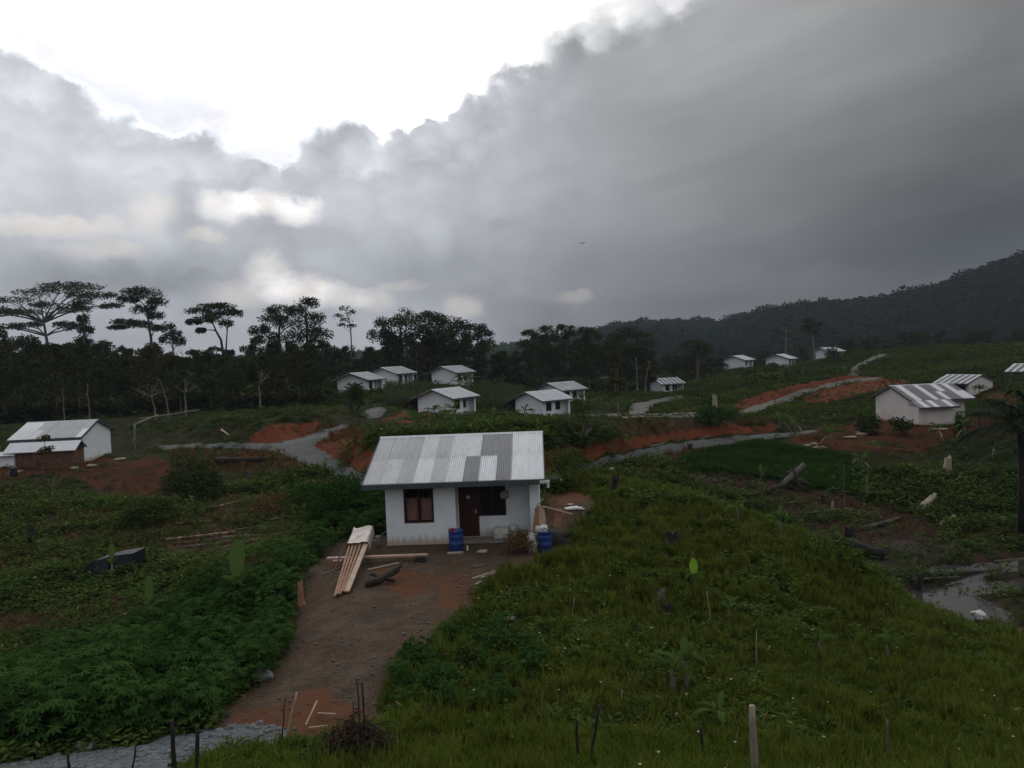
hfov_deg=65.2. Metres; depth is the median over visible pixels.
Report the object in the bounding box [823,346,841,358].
bush
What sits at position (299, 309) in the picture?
forest tree
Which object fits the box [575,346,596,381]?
forest tree
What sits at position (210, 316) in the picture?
emergent tree
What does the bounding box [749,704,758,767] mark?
fence post
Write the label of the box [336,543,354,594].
plank
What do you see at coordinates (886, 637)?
banana plant
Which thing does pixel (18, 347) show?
forest tree
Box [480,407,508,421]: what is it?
banana plant
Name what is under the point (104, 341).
forest tree
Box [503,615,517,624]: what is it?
tree stump
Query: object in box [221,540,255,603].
banana plant
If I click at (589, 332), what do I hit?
forest tree
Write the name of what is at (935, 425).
banana plant
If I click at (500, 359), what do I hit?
forest tree
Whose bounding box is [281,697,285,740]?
fence post
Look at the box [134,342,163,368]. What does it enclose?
forest tree
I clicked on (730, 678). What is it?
flowers
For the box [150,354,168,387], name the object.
forest tree
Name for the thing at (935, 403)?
house
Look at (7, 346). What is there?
forest tree
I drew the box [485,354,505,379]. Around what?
forest tree
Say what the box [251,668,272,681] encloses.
boulder
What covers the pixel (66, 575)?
undergrowth
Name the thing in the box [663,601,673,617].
tree stump
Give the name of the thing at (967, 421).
banana plant
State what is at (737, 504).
banana plant
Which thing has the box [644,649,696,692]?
banana plant
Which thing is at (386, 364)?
forest tree
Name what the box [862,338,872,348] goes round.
forest tree
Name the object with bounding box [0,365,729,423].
undergrowth
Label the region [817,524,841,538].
banana plant
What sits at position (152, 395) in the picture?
sapling
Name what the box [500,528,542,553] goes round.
bush
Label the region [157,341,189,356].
sapling
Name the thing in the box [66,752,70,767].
fence post
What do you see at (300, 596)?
tree stump
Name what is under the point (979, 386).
sapling
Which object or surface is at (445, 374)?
house
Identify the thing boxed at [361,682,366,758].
fence post
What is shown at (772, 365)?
bush
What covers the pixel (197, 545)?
felled pole
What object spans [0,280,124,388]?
emergent tree
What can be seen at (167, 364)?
forest tree
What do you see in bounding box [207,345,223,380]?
forest tree
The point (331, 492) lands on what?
bush
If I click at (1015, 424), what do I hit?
palm tree
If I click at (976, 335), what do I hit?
ridge tree
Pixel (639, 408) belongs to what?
hill road
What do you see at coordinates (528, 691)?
grass
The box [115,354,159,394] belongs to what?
forest tree
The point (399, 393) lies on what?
maize undergrowth
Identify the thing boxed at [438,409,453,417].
banana plant
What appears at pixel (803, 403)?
grass
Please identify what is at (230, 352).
forest tree
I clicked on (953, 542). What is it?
banana plant
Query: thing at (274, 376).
forest tree
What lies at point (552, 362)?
forest tree
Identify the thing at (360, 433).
grass
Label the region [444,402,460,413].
banana plant
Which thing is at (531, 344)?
forest tree
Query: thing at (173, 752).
fence post
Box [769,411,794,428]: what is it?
banana plant
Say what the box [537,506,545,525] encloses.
board
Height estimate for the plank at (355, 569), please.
0.432 m
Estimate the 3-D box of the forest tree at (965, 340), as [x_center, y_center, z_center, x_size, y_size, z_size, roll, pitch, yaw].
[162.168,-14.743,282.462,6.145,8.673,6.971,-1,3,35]
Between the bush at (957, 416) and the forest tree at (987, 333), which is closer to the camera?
the bush at (957, 416)
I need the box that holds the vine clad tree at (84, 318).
[70,296,95,352]
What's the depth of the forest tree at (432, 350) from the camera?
188.55 m
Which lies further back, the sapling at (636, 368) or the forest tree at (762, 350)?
the forest tree at (762, 350)
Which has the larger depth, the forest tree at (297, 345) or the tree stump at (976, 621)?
the forest tree at (297, 345)
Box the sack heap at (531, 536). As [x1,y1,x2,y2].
[525,532,537,552]
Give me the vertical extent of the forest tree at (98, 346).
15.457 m
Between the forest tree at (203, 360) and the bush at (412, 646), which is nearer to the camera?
the bush at (412, 646)
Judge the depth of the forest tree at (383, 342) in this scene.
225.94 m
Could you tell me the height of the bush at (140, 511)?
2.305 m
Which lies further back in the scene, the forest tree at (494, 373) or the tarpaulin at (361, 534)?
the forest tree at (494, 373)
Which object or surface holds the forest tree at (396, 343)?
on the ground at (342, 626)
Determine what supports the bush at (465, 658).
on the ground at (342, 626)
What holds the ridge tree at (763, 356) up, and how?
on the ground at (342, 626)
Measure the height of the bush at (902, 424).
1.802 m
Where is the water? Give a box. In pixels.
[910,557,1023,623]
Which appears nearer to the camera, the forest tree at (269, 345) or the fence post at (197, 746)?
the fence post at (197, 746)
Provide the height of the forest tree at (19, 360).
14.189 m
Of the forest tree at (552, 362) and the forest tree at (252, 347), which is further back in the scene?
the forest tree at (252, 347)
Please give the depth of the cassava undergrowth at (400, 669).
16.98 m
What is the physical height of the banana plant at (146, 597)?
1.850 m
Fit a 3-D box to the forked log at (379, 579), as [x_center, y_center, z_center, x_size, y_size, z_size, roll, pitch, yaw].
[-4.118,6.142,25.845,1.323,0.569,0.894,-3,3,-15]
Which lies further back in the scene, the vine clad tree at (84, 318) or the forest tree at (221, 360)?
the vine clad tree at (84, 318)
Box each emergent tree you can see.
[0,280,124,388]
[106,285,169,387]
[183,302,236,355]
[215,305,243,358]
[332,305,356,371]
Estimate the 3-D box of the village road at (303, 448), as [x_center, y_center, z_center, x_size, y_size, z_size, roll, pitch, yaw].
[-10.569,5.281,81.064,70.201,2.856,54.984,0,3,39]
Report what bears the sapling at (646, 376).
on the ground at (342, 626)
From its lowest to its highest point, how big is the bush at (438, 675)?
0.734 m
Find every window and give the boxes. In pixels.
[403,488,433,522]
[478,486,505,515]
[546,402,551,410]
[555,401,559,409]
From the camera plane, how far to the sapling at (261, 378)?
118.03 m
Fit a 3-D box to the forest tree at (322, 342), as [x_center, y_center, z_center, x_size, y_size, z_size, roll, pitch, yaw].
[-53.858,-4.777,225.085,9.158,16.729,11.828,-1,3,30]
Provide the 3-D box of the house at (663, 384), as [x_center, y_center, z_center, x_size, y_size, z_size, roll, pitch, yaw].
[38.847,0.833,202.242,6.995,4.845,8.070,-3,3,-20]
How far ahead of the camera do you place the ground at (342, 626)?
43.56 m
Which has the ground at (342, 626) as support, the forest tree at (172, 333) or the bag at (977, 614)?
the forest tree at (172, 333)
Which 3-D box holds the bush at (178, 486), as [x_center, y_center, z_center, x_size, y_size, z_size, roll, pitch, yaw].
[-24.602,7.012,60.135,4.467,3.871,4.239,-2,2,0]
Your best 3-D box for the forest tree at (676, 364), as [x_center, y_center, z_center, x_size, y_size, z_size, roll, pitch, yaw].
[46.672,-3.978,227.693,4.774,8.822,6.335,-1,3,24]
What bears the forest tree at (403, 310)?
on the ground at (342, 626)
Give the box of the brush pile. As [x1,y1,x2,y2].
[293,706,407,764]
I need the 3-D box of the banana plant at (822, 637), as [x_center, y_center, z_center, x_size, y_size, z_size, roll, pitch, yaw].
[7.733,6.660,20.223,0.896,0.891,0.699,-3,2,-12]
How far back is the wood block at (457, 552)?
29.55 m
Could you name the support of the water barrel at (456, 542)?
on the ground at (342, 626)
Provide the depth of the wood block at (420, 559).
28.46 m
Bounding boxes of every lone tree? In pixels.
[773,323,800,353]
[799,317,821,359]
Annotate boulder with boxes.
[72,741,95,752]
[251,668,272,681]
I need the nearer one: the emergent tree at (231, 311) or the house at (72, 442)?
the house at (72, 442)
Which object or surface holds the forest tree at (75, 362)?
on the ground at (342, 626)
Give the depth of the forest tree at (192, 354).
188.19 m
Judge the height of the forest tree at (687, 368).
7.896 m
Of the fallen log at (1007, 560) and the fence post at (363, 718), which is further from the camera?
the fallen log at (1007, 560)
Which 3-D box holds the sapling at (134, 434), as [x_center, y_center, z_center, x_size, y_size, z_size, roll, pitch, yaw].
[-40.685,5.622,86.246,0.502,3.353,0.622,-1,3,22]
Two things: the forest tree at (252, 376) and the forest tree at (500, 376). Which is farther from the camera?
the forest tree at (500, 376)
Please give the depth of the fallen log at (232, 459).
72.43 m
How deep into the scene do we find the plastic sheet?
35.23 m
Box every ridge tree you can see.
[753,352,771,365]
[855,341,878,350]
[908,330,933,345]
[964,330,989,343]
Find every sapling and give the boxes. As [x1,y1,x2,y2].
[34,434,54,485]
[44,473,64,496]
[62,389,65,420]
[84,384,90,418]
[131,383,171,419]
[132,421,136,449]
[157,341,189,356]
[157,378,168,419]
[169,378,195,414]
[257,370,269,408]
[605,365,625,420]
[634,357,638,391]
[644,361,651,391]
[833,459,857,518]
[971,384,989,427]
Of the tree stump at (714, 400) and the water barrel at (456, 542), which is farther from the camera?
the tree stump at (714, 400)
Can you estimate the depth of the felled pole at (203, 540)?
43.18 m
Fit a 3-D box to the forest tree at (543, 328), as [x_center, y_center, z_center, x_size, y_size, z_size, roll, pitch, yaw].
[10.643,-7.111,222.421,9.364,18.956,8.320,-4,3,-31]
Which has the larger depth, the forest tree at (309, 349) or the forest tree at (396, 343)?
the forest tree at (396, 343)
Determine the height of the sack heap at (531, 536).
0.685 m
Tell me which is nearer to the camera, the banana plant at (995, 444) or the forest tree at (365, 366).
the banana plant at (995, 444)
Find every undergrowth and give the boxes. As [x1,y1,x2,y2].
[0,341,1023,509]
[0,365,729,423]
[0,413,1023,767]
[0,482,386,746]
[380,604,549,709]
[383,378,523,410]
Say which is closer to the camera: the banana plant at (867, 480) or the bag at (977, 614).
the bag at (977, 614)
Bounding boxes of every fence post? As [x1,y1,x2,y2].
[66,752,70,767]
[131,745,135,767]
[170,719,176,767]
[195,725,199,767]
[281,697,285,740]
[285,692,297,743]
[356,679,361,759]
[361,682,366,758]
[575,719,578,757]
[589,704,599,761]
[699,725,704,751]
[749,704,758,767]
[886,720,888,751]
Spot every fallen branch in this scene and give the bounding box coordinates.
[804,508,839,514]
[846,508,879,513]
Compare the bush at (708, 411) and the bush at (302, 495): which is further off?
the bush at (708, 411)
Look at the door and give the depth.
32.05 m
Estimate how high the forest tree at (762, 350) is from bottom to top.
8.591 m
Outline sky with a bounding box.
[0,0,1023,357]
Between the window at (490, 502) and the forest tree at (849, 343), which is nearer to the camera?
the window at (490, 502)
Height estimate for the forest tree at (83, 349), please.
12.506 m
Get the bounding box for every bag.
[500,490,508,498]
[970,610,987,620]
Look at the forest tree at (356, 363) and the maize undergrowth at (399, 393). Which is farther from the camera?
the forest tree at (356, 363)
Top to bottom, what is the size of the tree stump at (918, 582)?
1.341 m
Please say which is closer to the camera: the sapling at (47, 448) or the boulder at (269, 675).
the boulder at (269, 675)
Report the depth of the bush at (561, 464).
43.96 m
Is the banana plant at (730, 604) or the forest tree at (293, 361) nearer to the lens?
the banana plant at (730, 604)
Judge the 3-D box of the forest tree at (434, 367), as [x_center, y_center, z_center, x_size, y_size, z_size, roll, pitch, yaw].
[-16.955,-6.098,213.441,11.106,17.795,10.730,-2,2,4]
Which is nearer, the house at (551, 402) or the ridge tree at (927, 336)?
the house at (551, 402)
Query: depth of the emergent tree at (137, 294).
213.37 m
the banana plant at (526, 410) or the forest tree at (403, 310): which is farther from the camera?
the forest tree at (403, 310)
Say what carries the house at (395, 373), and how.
on the ground at (342, 626)
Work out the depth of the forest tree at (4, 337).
220.41 m
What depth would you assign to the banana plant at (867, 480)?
54.82 m
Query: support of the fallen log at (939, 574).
on the ground at (342, 626)
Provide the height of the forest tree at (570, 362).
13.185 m
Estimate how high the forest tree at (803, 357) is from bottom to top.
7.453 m
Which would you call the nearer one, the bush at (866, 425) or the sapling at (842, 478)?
the sapling at (842, 478)
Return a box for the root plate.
[777,464,811,488]
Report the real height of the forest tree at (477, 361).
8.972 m
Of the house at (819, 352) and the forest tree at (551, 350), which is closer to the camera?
the forest tree at (551, 350)
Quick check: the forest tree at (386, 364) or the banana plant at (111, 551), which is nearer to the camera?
the banana plant at (111, 551)
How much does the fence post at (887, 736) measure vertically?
1.143 m
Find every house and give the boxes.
[0,419,115,468]
[331,372,386,392]
[361,431,549,545]
[371,366,417,387]
[401,387,480,414]
[426,365,476,385]
[502,389,574,415]
[533,381,588,400]
[646,377,685,391]
[721,355,755,369]
[762,354,797,366]
[810,347,845,358]
[870,383,975,424]
[933,374,996,394]
[1004,363,1023,374]
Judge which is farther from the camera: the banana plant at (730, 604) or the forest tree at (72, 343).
the forest tree at (72, 343)
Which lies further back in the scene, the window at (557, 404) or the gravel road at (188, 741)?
the window at (557, 404)
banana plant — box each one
[106,542,117,572]
[139,575,168,616]
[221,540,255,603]
[392,409,432,428]
[423,405,444,416]
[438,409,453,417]
[443,408,469,423]
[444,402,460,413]
[451,377,467,386]
[453,374,480,389]
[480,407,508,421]
[515,404,535,417]
[620,434,635,443]
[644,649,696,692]
[654,636,706,691]
[680,558,708,579]
[691,691,740,725]
[719,595,744,623]
[723,500,747,519]
[758,464,765,478]
[762,505,787,531]
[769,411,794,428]
[778,412,807,433]
[802,633,837,656]
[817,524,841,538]
[818,424,849,447]
[848,450,868,466]
[860,439,886,450]
[860,475,877,499]
[866,630,903,656]
[917,469,941,482]
[928,422,948,439]
[943,537,957,553]
[954,417,978,439]
[978,439,1012,454]
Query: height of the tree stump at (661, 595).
0.820 m
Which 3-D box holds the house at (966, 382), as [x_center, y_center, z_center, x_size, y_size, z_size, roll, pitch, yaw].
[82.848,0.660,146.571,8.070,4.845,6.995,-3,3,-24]
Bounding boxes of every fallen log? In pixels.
[136,414,158,424]
[139,409,199,420]
[214,457,265,462]
[748,484,782,496]
[779,463,806,488]
[846,538,887,558]
[860,516,900,530]
[909,569,995,577]
[911,576,960,580]
[918,492,937,511]
[939,514,956,526]
[994,558,1023,561]
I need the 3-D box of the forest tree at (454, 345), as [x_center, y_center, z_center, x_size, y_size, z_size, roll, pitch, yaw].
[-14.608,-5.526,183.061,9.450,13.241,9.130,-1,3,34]
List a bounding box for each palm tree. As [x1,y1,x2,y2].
[947,389,1023,538]
[964,431,1017,487]
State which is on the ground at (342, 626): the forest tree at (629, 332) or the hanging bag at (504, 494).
the forest tree at (629, 332)
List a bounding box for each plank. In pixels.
[326,553,427,559]
[334,543,350,596]
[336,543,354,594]
[339,543,357,594]
[342,542,361,591]
[344,529,373,591]
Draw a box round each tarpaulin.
[85,547,144,579]
[346,525,374,549]
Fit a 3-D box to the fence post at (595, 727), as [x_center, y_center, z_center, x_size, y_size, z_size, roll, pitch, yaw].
[1.254,5.605,12.251,0.250,1.403,0.057,-2,2,0]
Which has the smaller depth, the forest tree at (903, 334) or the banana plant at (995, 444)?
the banana plant at (995, 444)
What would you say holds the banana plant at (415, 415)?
on the ground at (342, 626)
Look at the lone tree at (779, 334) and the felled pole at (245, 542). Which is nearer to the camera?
the felled pole at (245, 542)
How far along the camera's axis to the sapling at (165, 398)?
110.06 m
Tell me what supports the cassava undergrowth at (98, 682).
on the ground at (342, 626)
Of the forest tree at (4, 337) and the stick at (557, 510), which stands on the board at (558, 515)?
the stick at (557, 510)
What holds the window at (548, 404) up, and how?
in the house at (551, 402)
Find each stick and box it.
[305,700,317,724]
[308,725,327,728]
[317,712,335,714]
[330,546,343,579]
[367,562,398,569]
[471,570,494,578]
[542,506,571,514]
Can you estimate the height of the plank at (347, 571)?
0.442 m
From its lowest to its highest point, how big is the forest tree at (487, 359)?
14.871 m
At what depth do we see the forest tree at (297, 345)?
186.87 m
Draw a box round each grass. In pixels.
[0,405,1023,753]
[178,702,1023,767]
[311,470,1023,767]
[624,341,1023,418]
[660,438,860,494]
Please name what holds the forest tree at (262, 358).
on the ground at (342, 626)
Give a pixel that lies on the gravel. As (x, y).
(56, 757)
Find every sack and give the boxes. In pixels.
[492,526,509,538]
[509,524,518,538]
[535,524,548,532]
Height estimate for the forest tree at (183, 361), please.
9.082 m
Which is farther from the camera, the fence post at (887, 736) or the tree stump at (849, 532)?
the tree stump at (849, 532)
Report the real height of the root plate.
1.891 m
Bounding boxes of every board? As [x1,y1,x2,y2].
[534,507,538,531]
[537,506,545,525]
[553,507,562,526]
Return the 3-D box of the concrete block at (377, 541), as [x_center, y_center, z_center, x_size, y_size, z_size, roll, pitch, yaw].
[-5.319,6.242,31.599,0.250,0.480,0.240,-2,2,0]
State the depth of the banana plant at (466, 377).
149.78 m
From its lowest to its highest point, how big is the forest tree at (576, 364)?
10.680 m
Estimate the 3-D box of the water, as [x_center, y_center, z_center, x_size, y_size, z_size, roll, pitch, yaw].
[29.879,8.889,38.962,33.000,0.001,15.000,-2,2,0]
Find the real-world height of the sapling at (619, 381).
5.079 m
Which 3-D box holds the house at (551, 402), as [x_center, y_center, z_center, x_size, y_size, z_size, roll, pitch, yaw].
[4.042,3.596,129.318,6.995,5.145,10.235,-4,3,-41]
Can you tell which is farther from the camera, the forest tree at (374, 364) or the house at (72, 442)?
the forest tree at (374, 364)
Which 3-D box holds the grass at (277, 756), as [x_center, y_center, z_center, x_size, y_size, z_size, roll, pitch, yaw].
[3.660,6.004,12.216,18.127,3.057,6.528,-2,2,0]
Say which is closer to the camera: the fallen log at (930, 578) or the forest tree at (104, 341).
the fallen log at (930, 578)
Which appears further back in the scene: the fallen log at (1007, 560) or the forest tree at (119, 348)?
the forest tree at (119, 348)
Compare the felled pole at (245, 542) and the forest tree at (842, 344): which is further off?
the forest tree at (842, 344)
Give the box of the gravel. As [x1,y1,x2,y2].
[1,504,586,767]
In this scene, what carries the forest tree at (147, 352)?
on the ground at (342, 626)
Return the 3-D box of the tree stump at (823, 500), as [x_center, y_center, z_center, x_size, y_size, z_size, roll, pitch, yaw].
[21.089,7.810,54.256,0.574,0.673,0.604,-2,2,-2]
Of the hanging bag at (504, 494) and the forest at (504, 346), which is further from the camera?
the forest at (504, 346)
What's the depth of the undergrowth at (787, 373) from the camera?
117.99 m
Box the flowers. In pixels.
[473,574,1013,764]
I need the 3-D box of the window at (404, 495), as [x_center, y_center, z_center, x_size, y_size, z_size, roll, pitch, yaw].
[-3.634,4.725,31.214,1.160,1.370,0.125,-2,2,2]
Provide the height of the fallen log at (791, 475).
1.592 m
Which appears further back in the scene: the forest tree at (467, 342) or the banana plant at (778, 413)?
the forest tree at (467, 342)
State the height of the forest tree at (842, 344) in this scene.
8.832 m
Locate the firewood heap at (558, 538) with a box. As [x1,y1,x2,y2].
[533,532,570,545]
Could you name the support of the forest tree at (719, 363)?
on the ground at (342, 626)
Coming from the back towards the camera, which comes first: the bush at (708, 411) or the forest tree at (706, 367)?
the forest tree at (706, 367)
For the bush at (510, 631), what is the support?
on the ground at (342, 626)
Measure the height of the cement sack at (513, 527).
0.561 m
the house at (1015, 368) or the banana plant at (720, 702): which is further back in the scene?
the house at (1015, 368)
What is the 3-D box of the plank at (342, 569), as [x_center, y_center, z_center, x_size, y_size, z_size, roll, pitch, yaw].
[-5.793,6.097,27.840,0.065,0.450,7.182,-3,2,-6]
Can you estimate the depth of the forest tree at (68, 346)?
149.42 m
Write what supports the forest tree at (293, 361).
on the ground at (342, 626)
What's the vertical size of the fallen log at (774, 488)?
0.961 m
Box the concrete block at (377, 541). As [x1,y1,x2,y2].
[374,535,380,546]
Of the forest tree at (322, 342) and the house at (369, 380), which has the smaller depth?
the house at (369, 380)
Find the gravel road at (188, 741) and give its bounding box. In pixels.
[0,724,285,767]
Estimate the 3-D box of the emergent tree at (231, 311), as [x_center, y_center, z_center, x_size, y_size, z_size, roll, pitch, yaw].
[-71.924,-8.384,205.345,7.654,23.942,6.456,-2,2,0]
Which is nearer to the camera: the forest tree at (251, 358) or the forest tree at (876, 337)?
the forest tree at (251, 358)
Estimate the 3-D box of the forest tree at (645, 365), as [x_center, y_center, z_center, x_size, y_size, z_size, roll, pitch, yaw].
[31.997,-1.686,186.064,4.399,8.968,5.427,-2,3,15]
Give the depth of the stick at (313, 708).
15.39 m
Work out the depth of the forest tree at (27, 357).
143.13 m
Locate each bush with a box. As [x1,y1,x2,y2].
[115,493,179,527]
[157,452,215,497]
[183,468,225,500]
[245,490,299,517]
[273,478,340,512]
[305,470,369,520]
[344,381,366,411]
[396,638,432,661]
[420,663,455,696]
[453,640,487,672]
[466,618,536,652]
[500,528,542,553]
[543,446,592,477]
[569,393,591,439]
[692,404,740,425]
[763,362,780,371]
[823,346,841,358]
[854,409,883,435]
[887,416,917,434]
[951,410,971,436]
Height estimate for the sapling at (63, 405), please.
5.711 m
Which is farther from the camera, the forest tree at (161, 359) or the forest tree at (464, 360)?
the forest tree at (464, 360)
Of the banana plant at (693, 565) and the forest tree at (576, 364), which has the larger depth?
the forest tree at (576, 364)
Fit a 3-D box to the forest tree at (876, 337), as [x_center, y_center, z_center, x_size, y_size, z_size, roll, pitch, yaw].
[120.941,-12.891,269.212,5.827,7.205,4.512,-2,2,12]
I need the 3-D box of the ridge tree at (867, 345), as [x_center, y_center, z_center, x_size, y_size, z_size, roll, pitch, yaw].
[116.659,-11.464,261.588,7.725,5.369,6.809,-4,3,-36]
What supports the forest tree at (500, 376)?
on the ground at (342, 626)
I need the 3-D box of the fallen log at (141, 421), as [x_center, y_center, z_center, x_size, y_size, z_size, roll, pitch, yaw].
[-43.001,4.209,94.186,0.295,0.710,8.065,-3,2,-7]
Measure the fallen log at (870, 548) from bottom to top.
0.686 m
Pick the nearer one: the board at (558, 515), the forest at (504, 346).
the board at (558, 515)
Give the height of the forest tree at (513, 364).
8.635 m
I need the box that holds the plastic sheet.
[564,506,584,509]
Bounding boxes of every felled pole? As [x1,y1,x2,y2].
[166,531,234,540]
[172,534,249,544]
[179,540,239,547]
[205,538,258,551]
[214,533,279,537]
[227,524,269,531]
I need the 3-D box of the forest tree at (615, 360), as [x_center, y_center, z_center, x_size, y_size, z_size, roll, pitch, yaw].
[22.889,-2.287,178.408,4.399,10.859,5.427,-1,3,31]
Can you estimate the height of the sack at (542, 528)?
0.325 m
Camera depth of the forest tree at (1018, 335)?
283.30 m
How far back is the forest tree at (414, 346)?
177.87 m
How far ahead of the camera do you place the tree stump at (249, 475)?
64.19 m
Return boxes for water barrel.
[10,467,17,477]
[448,528,463,551]
[537,529,551,552]
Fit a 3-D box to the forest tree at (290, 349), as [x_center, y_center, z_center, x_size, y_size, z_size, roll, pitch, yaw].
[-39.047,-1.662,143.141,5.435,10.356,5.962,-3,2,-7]
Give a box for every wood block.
[331,560,342,566]
[414,556,425,562]
[447,551,462,553]
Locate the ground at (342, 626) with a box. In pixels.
[0,344,1023,759]
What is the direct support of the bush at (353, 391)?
on the ground at (342, 626)
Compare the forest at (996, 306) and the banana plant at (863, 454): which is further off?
the forest at (996, 306)
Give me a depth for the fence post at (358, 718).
12.42 m
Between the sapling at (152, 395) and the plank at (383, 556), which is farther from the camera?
the sapling at (152, 395)
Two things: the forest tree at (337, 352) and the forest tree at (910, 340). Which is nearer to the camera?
the forest tree at (337, 352)
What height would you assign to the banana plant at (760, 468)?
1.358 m
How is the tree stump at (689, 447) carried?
on the ground at (342, 626)
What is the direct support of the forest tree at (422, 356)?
on the ground at (342, 626)
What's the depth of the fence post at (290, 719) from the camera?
14.04 m
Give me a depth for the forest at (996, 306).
646.61 m
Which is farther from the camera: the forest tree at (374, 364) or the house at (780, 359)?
the house at (780, 359)
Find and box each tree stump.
[27,522,35,541]
[246,469,253,481]
[295,579,306,606]
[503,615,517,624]
[608,473,618,490]
[655,588,665,613]
[662,530,678,546]
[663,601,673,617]
[687,443,692,452]
[712,394,717,407]
[819,494,826,502]
[839,527,855,542]
[914,573,923,590]
[942,455,953,473]
[974,619,985,625]
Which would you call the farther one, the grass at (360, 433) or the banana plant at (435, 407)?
the banana plant at (435, 407)
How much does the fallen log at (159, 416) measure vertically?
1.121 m
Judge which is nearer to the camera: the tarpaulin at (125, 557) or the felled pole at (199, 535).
the tarpaulin at (125, 557)
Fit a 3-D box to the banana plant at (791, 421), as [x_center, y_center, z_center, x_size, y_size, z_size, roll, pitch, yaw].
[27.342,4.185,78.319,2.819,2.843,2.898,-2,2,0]
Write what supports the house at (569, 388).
on the ground at (342, 626)
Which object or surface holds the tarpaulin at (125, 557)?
on the ground at (342, 626)
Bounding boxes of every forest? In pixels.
[12,333,556,391]
[495,249,1023,378]
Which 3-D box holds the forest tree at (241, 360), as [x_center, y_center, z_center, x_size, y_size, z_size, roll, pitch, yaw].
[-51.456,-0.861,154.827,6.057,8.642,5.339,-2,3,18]
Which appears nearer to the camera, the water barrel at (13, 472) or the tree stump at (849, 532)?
the tree stump at (849, 532)
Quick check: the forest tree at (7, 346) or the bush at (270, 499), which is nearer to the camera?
the bush at (270, 499)
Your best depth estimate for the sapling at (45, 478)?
58.30 m
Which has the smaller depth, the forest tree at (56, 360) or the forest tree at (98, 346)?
the forest tree at (56, 360)
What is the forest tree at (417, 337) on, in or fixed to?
on the ground at (342, 626)
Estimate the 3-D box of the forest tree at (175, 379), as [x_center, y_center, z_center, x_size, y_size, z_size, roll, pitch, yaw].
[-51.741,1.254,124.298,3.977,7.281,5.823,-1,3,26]
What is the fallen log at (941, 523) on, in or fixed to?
on the ground at (342, 626)
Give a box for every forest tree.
[0,330,14,385]
[0,343,17,393]
[5,333,50,392]
[8,349,39,385]
[11,341,39,387]
[32,342,77,418]
[50,343,90,387]
[58,342,74,392]
[59,352,97,416]
[60,343,100,404]
[82,361,122,413]
[90,342,119,379]
[92,339,110,354]
[92,354,110,386]
[111,347,136,390]
[114,345,127,353]
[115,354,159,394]
[125,346,158,392]
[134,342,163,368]
[146,347,162,374]
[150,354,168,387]
[152,355,189,398]
[158,321,186,354]
[162,369,196,411]
[164,356,197,386]
[184,349,201,381]
[186,349,219,386]
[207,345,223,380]
[211,349,238,369]
[212,355,243,395]
[233,357,250,382]
[235,345,254,363]
[238,360,267,391]
[242,354,268,378]
[244,337,276,368]
[247,304,303,367]
[249,353,274,386]
[255,341,283,368]
[262,368,289,402]
[264,346,291,378]
[279,296,333,346]
[279,346,305,390]
[280,344,302,378]
[283,341,301,359]
[283,355,311,400]
[286,343,321,382]
[303,339,328,372]
[315,340,343,380]
[323,348,352,377]
[330,345,359,377]
[349,359,368,372]
[358,350,372,369]
[361,346,384,371]
[362,332,395,367]
[365,313,437,363]
[378,339,404,366]
[380,335,405,366]
[393,307,414,367]
[402,337,426,380]
[403,335,421,371]
[411,338,437,376]
[415,310,476,367]
[418,331,442,370]
[423,331,466,366]
[431,329,468,370]
[448,345,473,365]
[449,335,473,365]
[457,323,498,381]
[465,350,488,375]
[471,344,492,372]
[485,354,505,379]
[489,350,513,382]
[490,355,512,377]
[504,355,528,383]
[516,328,548,379]
[537,325,563,379]
[542,347,563,381]
[543,353,561,379]
[548,324,583,380]
[556,345,570,372]
[560,349,584,380]
[562,345,584,382]
[573,326,604,384]
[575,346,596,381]
[576,342,604,392]
[603,337,626,374]
[605,326,656,384]
[606,350,624,391]
[616,343,638,391]
[627,350,643,383]
[631,346,661,385]
[641,358,657,389]
[660,354,675,374]
[667,355,684,373]
[673,357,688,374]
[677,338,715,386]
[682,356,695,377]
[699,358,715,375]
[711,357,729,367]
[758,349,774,363]
[797,346,809,360]
[838,338,854,349]
[842,338,856,350]
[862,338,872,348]
[870,335,879,346]
[896,332,911,346]
[904,331,916,345]
[931,331,946,344]
[962,330,977,343]
[980,330,994,343]
[1009,332,1023,341]
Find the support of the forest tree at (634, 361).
on the ground at (342, 626)
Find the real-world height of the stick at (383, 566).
0.039 m
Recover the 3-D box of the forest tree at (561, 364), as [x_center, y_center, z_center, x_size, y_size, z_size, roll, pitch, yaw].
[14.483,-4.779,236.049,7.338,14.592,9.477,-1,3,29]
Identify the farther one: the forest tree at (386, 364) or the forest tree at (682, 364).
the forest tree at (682, 364)
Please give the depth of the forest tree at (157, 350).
212.30 m
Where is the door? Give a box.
[458,487,479,535]
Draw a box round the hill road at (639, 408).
[568,354,885,416]
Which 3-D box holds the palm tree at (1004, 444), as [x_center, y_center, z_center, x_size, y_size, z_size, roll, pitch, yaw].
[33.637,5.153,50.885,8.733,6.790,7.171,-2,2,0]
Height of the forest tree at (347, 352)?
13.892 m
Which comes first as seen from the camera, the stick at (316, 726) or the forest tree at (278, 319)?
the stick at (316, 726)
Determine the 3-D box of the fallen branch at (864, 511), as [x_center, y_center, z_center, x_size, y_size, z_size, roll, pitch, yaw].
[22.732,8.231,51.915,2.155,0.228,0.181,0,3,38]
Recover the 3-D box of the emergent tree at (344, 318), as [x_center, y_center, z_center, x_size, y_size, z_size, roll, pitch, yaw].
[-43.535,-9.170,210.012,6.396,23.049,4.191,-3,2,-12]
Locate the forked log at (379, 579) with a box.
[365,561,402,587]
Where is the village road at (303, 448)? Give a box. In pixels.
[159,407,816,484]
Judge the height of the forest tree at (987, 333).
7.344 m

